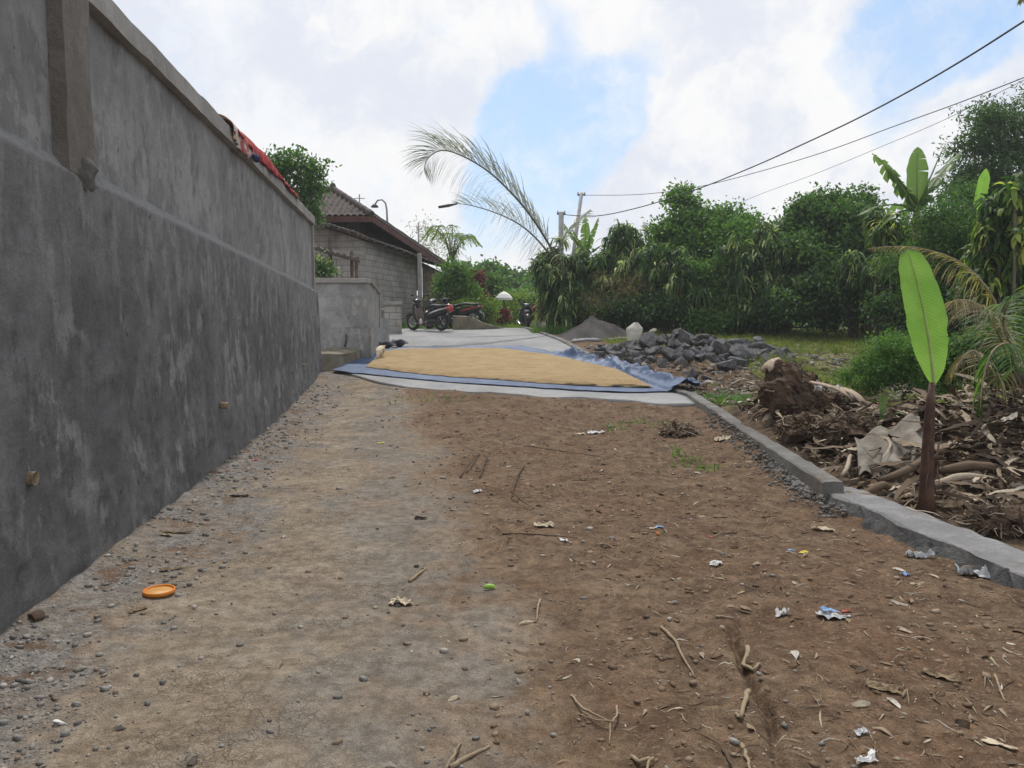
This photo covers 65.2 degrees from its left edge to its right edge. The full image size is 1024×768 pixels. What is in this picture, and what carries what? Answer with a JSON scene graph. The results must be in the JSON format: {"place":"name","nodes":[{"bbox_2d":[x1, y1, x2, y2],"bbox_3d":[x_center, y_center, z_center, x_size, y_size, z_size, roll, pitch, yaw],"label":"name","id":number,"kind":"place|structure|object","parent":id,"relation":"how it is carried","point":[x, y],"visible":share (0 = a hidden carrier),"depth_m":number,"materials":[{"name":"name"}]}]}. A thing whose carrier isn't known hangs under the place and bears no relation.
{"place":"outdoors","nodes":[
{"label":"outdoors","id":0,"kind":"place"},
{"bbox_2d":[0,327,1023,767],"bbox_3d":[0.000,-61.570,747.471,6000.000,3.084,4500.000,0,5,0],"label":"ground","id":1,"kind":"structure","parent":0,"point":[388,533],"depth_m":4.03,"materials":[{"name":"soil"}]},
{"bbox_2d":[27,610,44,621],"bbox_3d":[-2.306,1.135,3.886,0.059,0.067,0.063,2,5,27],"label":"stone","id":2,"kind":"object","parent":1,"relation":"on","point":[36,615],"visible":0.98,"depth_m":3.87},
{"bbox_2d":[142,584,175,597],"bbox_3d":[-1.915,1.123,4.342,0.166,0.021,0.166,0,5,0],"label":"orange tub top","id":3,"kind":"object","parent":1,"relation":"on","point":[159,591],"visible":1,"depth_m":4.33,"materials":[{"name":"plastic"}]},
{"bbox_2d":[0,0,321,634],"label":"boundary wall","id":4,"kind":"structure","parent":1,"relation":"on","point":[160,343],"depth_m":5.43,"materials":[{"name":"paint"}]},
{"bbox_2d":[219,114,254,156],"bbox_3d":[-3.282,-2.841,9.311,0.362,0.333,1.174,-1,5,-7],"label":"printed cloth","id":5,"kind":"object","parent":4,"relation":"hanging from","point":[243,146],"visible":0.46,"depth_m":9.15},
{"bbox_2d":[223,119,299,199],"bbox_3d":[-3.526,-2.947,11.382,0.361,0.592,4.859,-1,5,-7],"label":"red cloth","id":6,"kind":"object","parent":4,"relation":"on","point":[265,160],"visible":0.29,"depth_m":10.81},
{"bbox_2d":[263,143,341,240],"bbox_3d":[-6.368,-4.198,23.850,2.738,5.826,1.993,0,5,0],"label":"leafy tree","id":7,"kind":"object","parent":1,"relation":"on","point":[312,180],"visible":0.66,"depth_m":23.40,"materials":[{"name":"green plant"}]},
{"bbox_2d":[315,250,342,277],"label":"yard shrub","id":8,"kind":"object","parent":1,"relation":"on","point":[329,269],"visible":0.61,"depth_m":20.34,"materials":[{"name":"green plant"}]},
{"bbox_2d":[314,234,359,277],"bbox_3d":[-4.976,-2.402,21.977,1.591,3.465,1.927,-1,5,-11],"label":"yard canopy","id":9,"kind":"object","parent":1,"relation":"on","point":[330,253],"visible":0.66,"depth_m":21.48,"materials":[{"name":"grey wood"}]},
{"bbox_2d":[321,348,360,369],"bbox_3d":[-3.945,-0.393,18.334,1.208,0.877,3.461,0,5,0],"label":"stone ledge","id":10,"kind":"object","parent":1,"relation":"on","point":[333,358],"visible":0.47,"depth_m":17.28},
{"bbox_2d":[315,278,388,357],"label":"wall","id":11,"kind":"structure","parent":1,"relation":"on","point":[350,308],"depth_m":18.51,"materials":[{"name":"paint"}]},
{"bbox_2d":[308,183,445,324],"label":"block house","id":12,"kind":"structure","parent":1,"relation":"on","point":[393,266],"depth_m":28.35,"materials":[{"name":"grey concrete"}]},
{"bbox_2d":[381,302,402,333],"bbox_3d":[-3.720,-2.031,24.703,0.721,1.014,0.947,0,5,0],"label":"block gatepost","id":13,"kind":"object","parent":1,"relation":"on","point":[391,311],"visible":0.69,"depth_m":24.29,"materials":[{"name":"concrete"}]},
{"bbox_2d":[401,209,446,265],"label":"thin tree","id":14,"kind":"object","parent":1,"relation":"on","point":[428,244],"visible":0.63,"depth_m":41.38,"materials":[{"name":"green plant"}]},
{"bbox_2d":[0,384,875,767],"bbox_3d":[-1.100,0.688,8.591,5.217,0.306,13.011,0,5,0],"label":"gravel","id":15,"kind":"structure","parent":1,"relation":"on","point":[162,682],"depth_m":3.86,"materials":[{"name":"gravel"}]},
{"bbox_2d":[421,224,482,323],"bbox_3d":[-2.962,-5.043,39.697,3.061,5.521,2.437,0,5,0],"label":"palm","id":16,"kind":"object","parent":1,"relation":"on","point":[453,250],"visible":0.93,"depth_m":39.41,"materials":[{"name":"green plant"}]},
{"bbox_2d":[425,255,487,304],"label":"porch shrub","id":17,"kind":"object","parent":1,"relation":"on","point":[449,281],"visible":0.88,"depth_m":30.48,"materials":[{"name":"green plant"}]},
{"bbox_2d":[448,745,489,767],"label":"twig","id":18,"kind":"object","parent":1,"relation":"on","point":[456,763],"visible":1,"depth_m":2.74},
{"bbox_2d":[450,291,503,325],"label":"bank shrub","id":19,"kind":"object","parent":1,"relation":"on","point":[489,306],"visible":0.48,"depth_m":30.57,"materials":[{"name":"green plant"}]},
{"bbox_2d":[461,269,493,316],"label":"red shrub","id":20,"kind":"object","parent":1,"relation":"on","point":[479,278],"visible":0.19,"depth_m":32.58,"materials":[{"name":"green plant"}]},
{"bbox_2d":[453,315,502,329],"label":"retaining wall","id":21,"kind":"structure","parent":1,"relation":"on","point":[465,323],"depth_m":26.53,"materials":[{"name":"concrete"}]},
{"bbox_2d":[474,254,517,290],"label":"tree","id":22,"kind":"object","parent":1,"relation":"on","point":[493,265],"visible":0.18,"depth_m":53.92,"materials":[{"name":"green plant"}]},
{"bbox_2d":[400,120,593,319],"bbox_3d":[-0.380,-4.772,25.074,6.714,6.550,2.518,-4,6,-39],"label":"wilting palm","id":23,"kind":"object","parent":1,"relation":"on","point":[537,221],"visible":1,"depth_m":24.56,"materials":[{"name":"green plant"}]},
{"bbox_2d":[478,267,516,326],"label":"round bush","id":24,"kind":"object","parent":1,"relation":"on","point":[494,280],"visible":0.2,"depth_m":37.29,"materials":[{"name":"green plant"}]},
{"bbox_2d":[494,308,513,325],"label":"red shrub","id":25,"kind":"object","parent":1,"relation":"on","point":[506,316],"visible":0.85,"depth_m":31.78,"materials":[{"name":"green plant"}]},
{"bbox_2d":[0,390,1023,767],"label":"soil crumbs","id":26,"kind":"object","parent":1,"relation":"on","point":[694,682],"visible":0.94,"depth_m":4.12,"materials":[{"name":"soil"}]},
{"bbox_2d":[487,282,538,324],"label":"flowering shrub","id":27,"kind":"object","parent":1,"relation":"on","point":[512,304],"visible":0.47,"depth_m":35.36,"materials":[{"name":"green plant"}]},
{"bbox_2d":[511,276,537,306],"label":"tree","id":28,"kind":"object","parent":1,"relation":"on","point":[529,287],"visible":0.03,"depth_m":47.11,"materials":[{"name":"green plant"}]},
{"bbox_2d":[514,267,535,286],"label":"tree","id":29,"kind":"object","parent":1,"relation":"on","point":[527,280],"visible":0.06,"depth_m":51.09,"materials":[{"name":"green plant"}]},
{"bbox_2d":[516,299,535,326],"bbox_3d":[0.490,-2.693,30.921,0.737,1.177,1.936,-1,5,-8],"label":"motor scooter","id":30,"kind":"object","parent":1,"relation":"on","point":[525,312],"visible":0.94,"depth_m":30.41,"materials":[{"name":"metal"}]},
{"bbox_2d":[64,395,1023,767],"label":"dry scraps","id":31,"kind":"object","parent":1,"relation":"on","point":[764,621],"visible":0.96,"depth_m":3.78,"materials":[{"name":"plant"}]},
{"bbox_2d":[557,210,565,253],"bbox_3d":[1.697,-3.882,27.771,0.291,4.232,0.200,-3,6,-29],"label":"utility pole","id":32,"kind":"object","parent":1,"relation":"on","point":[561,225],"visible":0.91,"depth_m":27.57,"materials":[{"name":"concrete"}]},
{"bbox_2d":[563,20,1023,216],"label":"power cable","id":33,"kind":"object","parent":32,"relation":"attached to","point":[998,37],"visible":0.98,"depth_m":16.45,"materials":[{"name":"rubber"}]},
{"bbox_2d":[526,236,608,330],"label":"dracaena bush","id":34,"kind":"object","parent":1,"relation":"on","point":[556,303],"visible":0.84,"depth_m":25.86,"materials":[{"name":"green plant"}]},
{"bbox_2d":[571,192,585,253],"bbox_3d":[2.263,-4.513,29.724,0.898,5.183,0.180,0,5,0],"label":"utility pole","id":35,"kind":"object","parent":1,"relation":"on","point":[580,195],"visible":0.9,"depth_m":29.52,"materials":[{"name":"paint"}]},
{"bbox_2d":[633,77,1023,194],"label":"power cable","id":36,"kind":"object","parent":35,"relation":"attached to","point":[855,140],"visible":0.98,"depth_m":19.53,"materials":[{"name":"rubber"}]},
{"bbox_2d":[564,217,607,253],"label":"banana plant","id":37,"kind":"object","parent":1,"relation":"on","point":[586,236],"visible":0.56,"depth_m":28.01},
{"bbox_2d":[527,323,646,334],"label":"hedge weeds","id":38,"kind":"object","parent":1,"relation":"on","point":[556,330],"visible":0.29,"depth_m":24.77,"materials":[{"name":"green plant"}]},
{"bbox_2d":[570,694,610,744],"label":"twig","id":39,"kind":"object","parent":1,"relation":"on","point":[582,707],"visible":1,"depth_m":3.01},
{"bbox_2d":[557,316,625,339],"bbox_3d":[2.443,-1.639,23.427,2.466,0.723,1.992,0,5,0],"label":"sand pile","id":40,"kind":"object","parent":1,"relation":"on","point":[591,327],"visible":0.93,"depth_m":23.02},
{"bbox_2d":[574,259,653,326],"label":"bush","id":41,"kind":"object","parent":1,"relation":"on","point":[624,291],"visible":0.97,"depth_m":24.56,"materials":[{"name":"green plant"}]},
{"bbox_2d":[584,218,673,330],"bbox_3d":[4.223,-3.366,25.906,3.944,4.095,3.362,0,5,0],"label":"dracaena bush","id":42,"kind":"object","parent":1,"relation":"on","point":[621,250],"visible":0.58,"depth_m":25.43,"materials":[{"name":"green plant"}]},
{"bbox_2d":[626,322,642,340],"bbox_3d":[3.345,-1.402,21.861,0.459,0.560,0.256,0,5,0],"label":"sack","id":43,"kind":"object","parent":1,"relation":"on","point":[634,330],"visible":0.81,"depth_m":21.77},
{"bbox_2d":[573,286,704,332],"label":"hedge bush","id":44,"kind":"object","parent":1,"relation":"on","point":[660,309],"visible":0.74,"depth_m":24.52,"materials":[{"name":"green plant"}]},
{"bbox_2d":[638,332,656,347],"bbox_3d":[3.206,-1.009,18.948,0.423,0.327,0.403,23,38,17],"label":"stone","id":45,"kind":"object","parent":1,"relation":"on","point":[647,339],"visible":0.92,"depth_m":18.87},
{"bbox_2d":[660,346,676,361],"bbox_3d":[3.508,-0.662,17.859,0.412,0.282,0.389,29,26,14],"label":"stone","id":46,"kind":"object","parent":1,"relation":"on","point":[667,353],"visible":0.84,"depth_m":17.79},
{"bbox_2d":[660,625,694,677],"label":"twig","id":47,"kind":"object","parent":1,"relation":"on","point":[666,631],"visible":1,"depth_m":3.65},
{"bbox_2d":[655,416,703,437],"bbox_3d":[2.097,0.620,9.971,0.683,0.404,0.672,0,5,0],"label":"pile","id":48,"kind":"object","parent":1,"relation":"on","point":[677,430],"visible":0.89,"depth_m":9.88,"materials":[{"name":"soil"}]},
{"bbox_2d":[520,327,843,502],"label":"kerb","id":49,"kind":"structure","parent":1,"relation":"on","point":[816,479],"depth_m":7.88,"materials":[{"name":"concrete"}]},
{"bbox_2d":[647,241,718,331],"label":"dracaena bush","id":50,"kind":"object","parent":1,"relation":"on","point":[677,284],"visible":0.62,"depth_m":24.37,"materials":[{"name":"green plant"}]},
{"bbox_2d":[348,400,1022,763],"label":"leaf litter","id":51,"kind":"object","parent":1,"relation":"on","point":[963,723],"visible":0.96,"depth_m":3.88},
{"bbox_2d":[668,444,722,471],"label":"lane weeds","id":52,"kind":"object","parent":1,"relation":"on","point":[700,465],"visible":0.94,"depth_m":8.32,"materials":[{"name":"green plant"}]},
{"bbox_2d":[634,177,779,298],"bbox_3d":[6.225,-4.206,25.985,5.102,5.291,3.729,0,5,0],"label":"creeper tree","id":53,"kind":"object","parent":1,"relation":"on","point":[692,225],"visible":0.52,"depth_m":25.91,"materials":[{"name":"green plant"}]},
{"bbox_2d":[680,249,749,335],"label":"creeper bush","id":54,"kind":"object","parent":1,"relation":"on","point":[709,321],"visible":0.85,"depth_m":23.94,"materials":[{"name":"green plant"}]},
{"bbox_2d":[712,341,727,354],"bbox_3d":[4.728,-0.812,18.177,0.471,0.275,0.406,28,6,-11],"label":"stone","id":55,"kind":"object","parent":1,"relation":"on","point":[719,347],"visible":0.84,"depth_m":18.04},
{"bbox_2d":[690,382,756,405],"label":"kerb weeds","id":56,"kind":"object","parent":1,"relation":"on","point":[718,398],"visible":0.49,"depth_m":12.99,"materials":[{"name":"green plant"}]},
{"bbox_2d":[716,359,736,370],"bbox_3d":[4.485,-0.396,16.694,0.423,0.242,0.412,-4,-17,34],"label":"stone","id":57,"kind":"object","parent":1,"relation":"on","point":[730,364],"visible":0.98,"depth_m":16.55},
{"bbox_2d":[735,688,751,719],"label":"twig","id":58,"kind":"object","parent":1,"relation":"on","point":[747,692],"visible":0.98,"depth_m":3.06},
{"bbox_2d":[706,229,795,335],"bbox_3d":[7.603,-2.929,24.422,3.324,3.501,2.436,0,5,0],"label":"dracaena bush","id":59,"kind":"object","parent":1,"relation":"on","point":[742,257],"visible":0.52,"depth_m":23.78,"materials":[{"name":"green plant"}]},
{"bbox_2d":[741,645,760,671],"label":"twig","id":60,"kind":"object","parent":1,"relation":"on","point":[744,664],"visible":0.99,"depth_m":3.52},
{"bbox_2d":[732,220,811,333],"bbox_3d":[7.739,-3.201,24.370,2.530,3.644,2.625,0,5,0],"label":"dracaena bush","id":61,"kind":"object","parent":1,"relation":"on","point":[763,232],"visible":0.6,"depth_m":23.76,"materials":[{"name":"green plant"}]},
{"bbox_2d":[696,412,850,517],"bbox_3d":[2.490,0.698,8.587,0.369,0.231,5.211,0,5,3],"label":"mortar rubble","id":62,"kind":"object","parent":1,"relation":"on","point":[842,509],"visible":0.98,"depth_m":7.45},
{"bbox_2d":[769,211,796,329],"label":"spiky bush","id":63,"kind":"object","parent":1,"relation":"on","point":[779,223],"visible":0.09,"depth_m":25.26,"materials":[{"name":"green plant"}]},
{"bbox_2d":[748,358,821,419],"bbox_3d":[3.215,0.086,9.403,0.871,0.793,0.765,2,5,22],"label":"root ball","id":64,"kind":"object","parent":1,"relation":"on","point":[786,386],"visible":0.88,"depth_m":9.17,"materials":[{"name":"soil"}]},
{"bbox_2d":[601,327,972,353],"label":"field grass","id":65,"kind":"structure","parent":1,"relation":"on","point":[796,335],"depth_m":22.26,"materials":[{"name":"green plant"}]},
{"bbox_2d":[765,461,811,495],"bbox_3d":[2.567,0.751,8.646,0.158,0.143,4.114,0,5,4],"label":"mortar spill","id":66,"kind":"object","parent":1,"relation":"on","point":[778,469],"visible":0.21,"depth_m":7.15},
{"bbox_2d":[577,345,1001,400],"bbox_3d":[4.857,-0.355,17.009,6.387,0.757,8.102,0,5,0],"label":"rubble","id":67,"kind":"object","parent":1,"relation":"on","point":[684,372],"visible":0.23,"depth_m":16.39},
{"bbox_2d":[768,409,824,446],"bbox_3d":[3.182,0.466,8.548,0.721,0.440,0.701,-4,6,-40],"label":"root ball","id":68,"kind":"object","parent":1,"relation":"on","point":[801,423],"visible":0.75,"depth_m":8.45,"materials":[{"name":"soil"}]},
{"bbox_2d":[603,350,1023,515],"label":"plot litter","id":69,"kind":"object","parent":1,"relation":"on","point":[902,479],"visible":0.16,"depth_m":7.46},
{"bbox_2d":[800,379,850,413],"bbox_3d":[3.635,0.188,9.325,0.781,0.502,0.778,0,5,0],"label":"root ball","id":70,"kind":"object","parent":1,"relation":"on","point":[825,398],"visible":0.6,"depth_m":9.11,"materials":[{"name":"soil"}]},
{"bbox_2d":[758,181,899,332],"bbox_3d":[9.576,-3.815,24.324,4.676,4.830,3.576,0,5,0],"label":"round tree","id":71,"kind":"object","parent":1,"relation":"on","point":[824,230],"visible":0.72,"depth_m":23.85,"materials":[{"name":"green plant"}]},
{"bbox_2d":[815,611,850,619],"bbox_3d":[1.587,1.140,3.957,0.164,0.029,0.091,4,6,36],"label":"wrapper","id":72,"kind":"object","parent":1,"relation":"on","point":[828,615],"visible":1,"depth_m":3.94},
{"bbox_2d":[731,265,941,336],"bbox_3d":[9.209,-2.268,22.963,5.598,2.337,3.110,2,5,25],"label":"hedge bush","id":73,"kind":"object","parent":1,"relation":"on","point":[810,304],"visible":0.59,"depth_m":22.67,"materials":[{"name":"green plant"}]},
{"bbox_2d":[804,407,875,449],"bbox_3d":[3.400,0.493,8.157,0.809,0.515,0.786,0,5,0],"label":"root ball","id":74,"kind":"object","parent":1,"relation":"on","point":[834,428],"visible":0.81,"depth_m":8.03,"materials":[{"name":"soil"}]},
{"bbox_2d":[824,249,882,338],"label":"dracaena bush","id":75,"kind":"object","parent":1,"relation":"on","point":[850,267],"visible":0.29,"depth_m":22.25,"materials":[{"name":"green plant"}]},
{"bbox_2d":[853,753,878,763],"bbox_3d":[1.204,1.276,2.723,0.084,0.026,0.043,0,5,0],"label":"paper scrap","id":76,"kind":"object","parent":1,"relation":"on","point":[868,758],"visible":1,"depth_m":2.72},
{"bbox_2d":[722,373,1023,536],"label":"dead leaf heap","id":77,"kind":"object","parent":1,"relation":"on","point":[969,416],"visible":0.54,"depth_m":7.41,"materials":[{"name":"plant"}]},
{"bbox_2d":[809,381,853,401],"bbox_3d":[3.621,0.083,9.077,0.490,0.217,0.100,3,6,35],"label":"bark curl","id":78,"kind":"object","parent":77,"relation":"on","point":[845,393],"visible":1,"depth_m":9.02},
{"bbox_2d":[855,413,922,479],"bbox_3d":[3.528,0.575,7.464,0.840,0.535,0.625,0,5,0],"label":"rag","id":79,"kind":"object","parent":77,"relation":"on","point":[901,429],"visible":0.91,"depth_m":7.48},
{"bbox_2d":[879,392,903,418],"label":"young leaf","id":80,"kind":"object","parent":77,"relation":"on","point":[883,400],"visible":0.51,"depth_m":8.28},
{"bbox_2d":[878,455,944,481],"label":"stalk","id":81,"kind":"object","parent":77,"relation":"on","point":[906,470],"visible":0.72,"depth_m":6.85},
{"bbox_2d":[937,461,1011,475],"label":"stalk","id":82,"kind":"object","parent":77,"relation":"on","point":[960,467],"visible":0.84,"depth_m":6.75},
{"bbox_2d":[865,481,896,493],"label":"stalk","id":83,"kind":"object","parent":1,"relation":"on","point":[877,487],"visible":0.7,"depth_m":6.58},
{"bbox_2d":[865,679,901,693],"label":"dry leaf","id":84,"kind":"object","parent":1,"relation":"on","point":[891,688],"visible":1,"depth_m":3.22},
{"bbox_2d":[857,207,945,339],"bbox_3d":[10.165,-2.735,20.763,2.376,3.699,1.753,0,5,0],"label":"dracaena bush","id":85,"kind":"object","parent":1,"relation":"on","point":[884,234],"visible":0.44,"depth_m":20.42,"materials":[{"name":"green plant"}]},
{"bbox_2d":[828,311,976,404],"bbox_3d":[5.666,-0.187,11.527,2.107,1.717,1.459,0,5,0],"label":"weed bush","id":86,"kind":"object","parent":1,"relation":"on","point":[892,361],"visible":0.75,"depth_m":11.36,"materials":[{"name":"green plant"}]},
{"bbox_2d":[857,141,960,340],"bbox_3d":[9.802,-3.290,19.804,2.762,5.203,0.869,0,5,0],"label":"banana plant","id":87,"kind":"object","parent":1,"relation":"on","point":[919,182],"visible":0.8,"depth_m":19.57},
{"bbox_2d":[906,549,935,558],"bbox_3d":[2.524,1.039,4.927,0.172,0.068,0.082,2,5,19],"label":"plastic film","id":88,"kind":"object","parent":1,"relation":"on","point":[920,554],"visible":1,"depth_m":4.92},
{"bbox_2d":[899,250,948,516],"bbox_3d":[3.124,0.047,6.126,0.362,2.149,0.242,3,6,33],"label":"young banana","id":89,"kind":"object","parent":1,"relation":"on","point":[927,319],"visible":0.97,"depth_m":6.06,"materials":[{"name":"green plant"}]},
{"bbox_2d":[825,496,1023,588],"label":"rubble footing","id":90,"kind":"object","parent":1,"relation":"on","point":[1001,576],"visible":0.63,"depth_m":5.15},
{"bbox_2d":[827,486,1023,585],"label":"kerb","id":91,"kind":"structure","parent":1,"relation":"on","point":[993,555],"depth_m":5.27,"materials":[{"name":"concrete"}]},
{"bbox_2d":[854,275,1004,342],"bbox_3d":[9.759,-1.623,17.415,3.622,2.920,5.984,-2,5,-25],"label":"hedge bush","id":92,"kind":"object","parent":1,"relation":"on","point":[894,307],"visible":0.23,"depth_m":19.18,"materials":[{"name":"green plant"}]},
{"bbox_2d":[866,174,994,296],"bbox_3d":[9.607,-2.543,17.965,2.989,4.478,2.491,0,5,0],"label":"feathery tree","id":93,"kind":"object","parent":1,"relation":"on","point":[957,238],"visible":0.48,"depth_m":17.75,"materials":[{"name":"green plant"}]},
{"bbox_2d":[920,668,961,681],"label":"dry leaf","id":94,"kind":"object","parent":1,"relation":"on","point":[954,677],"visible":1,"depth_m":3.30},
{"bbox_2d":[868,246,1023,417],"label":"coconut palm","id":95,"kind":"object","parent":1,"relation":"on","point":[1007,349],"visible":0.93,"depth_m":7.65,"materials":[{"name":"green plant"}]},
{"bbox_2d":[935,473,998,486],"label":"stalk","id":96,"kind":"object","parent":1,"relation":"on","point":[960,476],"visible":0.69,"depth_m":6.54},
{"bbox_2d":[955,564,990,578],"bbox_3d":[2.664,1.071,4.632,0.180,0.079,0.110,1,5,7],"label":"plastic film","id":97,"kind":"object","parent":1,"relation":"on","point":[983,572],"visible":0.99,"depth_m":4.61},
{"bbox_2d":[929,79,1023,228],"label":"dark tree","id":98,"kind":"object","parent":1,"relation":"on","point":[993,141],"visible":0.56,"depth_m":23.95,"materials":[{"name":"green plant"}]},
{"bbox_2d":[973,169,989,315],"bbox_3d":[8.943,-2.060,15.381,0.328,4.087,0.080,0,5,0],"label":"banana sucker","id":99,"kind":"object","parent":1,"relation":"on","point":[983,182],"visible":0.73,"depth_m":15.23,"materials":[{"name":"green plant"}]},
{"bbox_2d":[940,496,1023,539],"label":"root ball","id":100,"kind":"object","parent":1,"relation":"on","point":[1007,521],"visible":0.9,"depth_m":5.40,"materials":[{"name":"plant"}]},
{"bbox_2d":[941,307,1023,394],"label":"weed bush","id":101,"kind":"object","parent":1,"relation":"on","point":[955,351],"visible":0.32,"depth_m":10.84,"materials":[{"name":"green plant"}]},
{"bbox_2d":[954,171,1023,387],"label":"dracaena bush","id":102,"kind":"object","parent":1,"relation":"on","point":[992,257],"visible":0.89,"depth_m":14.55,"materials":[{"name":"green plant"}]},
{"bbox_2d":[329,328,694,406],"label":"road","id":103,"kind":"structure","parent":0,"point":[433,338],"depth_m":15.47,"materials":[{"name":"concrete"}]},
{"bbox_2d":[405,294,451,330],"bbox_3d":[-2.678,-2.288,25.474,1.936,1.177,0.737,4,6,38],"label":"motor scooter","id":104,"kind":"object","parent":103,"relation":"on","point":[433,316],"visible":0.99,"depth_m":25.31,"materials":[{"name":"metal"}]},
{"bbox_2d":[424,294,459,328],"bbox_3d":[-2.383,-2.479,27.318,0.737,1.177,1.936,4,6,38],"label":"motor scooter","id":105,"kind":"object","parent":103,"relation":"on","point":[433,301],"visible":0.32,"depth_m":27.12,"materials":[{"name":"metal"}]},
{"bbox_2d":[440,293,484,325],"bbox_3d":[-1.884,-2.575,27.772,1.936,1.177,0.737,1,5,15],"label":"motor scooter","id":106,"kind":"object","parent":103,"relation":"on","point":[473,308],"visible":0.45,"depth_m":27.57,"materials":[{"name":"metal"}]},
{"bbox_2d":[332,345,699,391],"bbox_3d":[-0.731,-0.415,16.691,5.499,0.602,8.430,-2,5,-26],"label":"tarpaulin","id":107,"kind":"object","parent":103,"relation":"on","point":[661,381],"visible":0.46,"depth_m":15.67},
{"bbox_2d":[366,348,653,387],"bbox_3d":[-0.027,-0.459,17.501,7.404,0.481,4.436,2,5,24],"label":"grain","id":108,"kind":"object","parent":107,"relation":"on","point":[504,364],"visible":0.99,"depth_m":16.64},
{"bbox_2d":[113,0,1023,298],"label":"sky","id":109,"kind":"structure","parent":0,"point":[610,101],"materials":[{"name":"white"}]},
{"bbox_2d":[718,344,1010,404],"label":"plot grass","id":110,"kind":"structure","parent":0,"point":[808,368],"depth_m":16.59,"materials":[{"name":"green plant"}]},
{"bbox_2d":[736,80,1023,204],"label":"power cable","id":111,"kind":"object","parent":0,"point":[893,141],"visible":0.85,"depth_m":20.35,"materials":[{"name":"rubber"}]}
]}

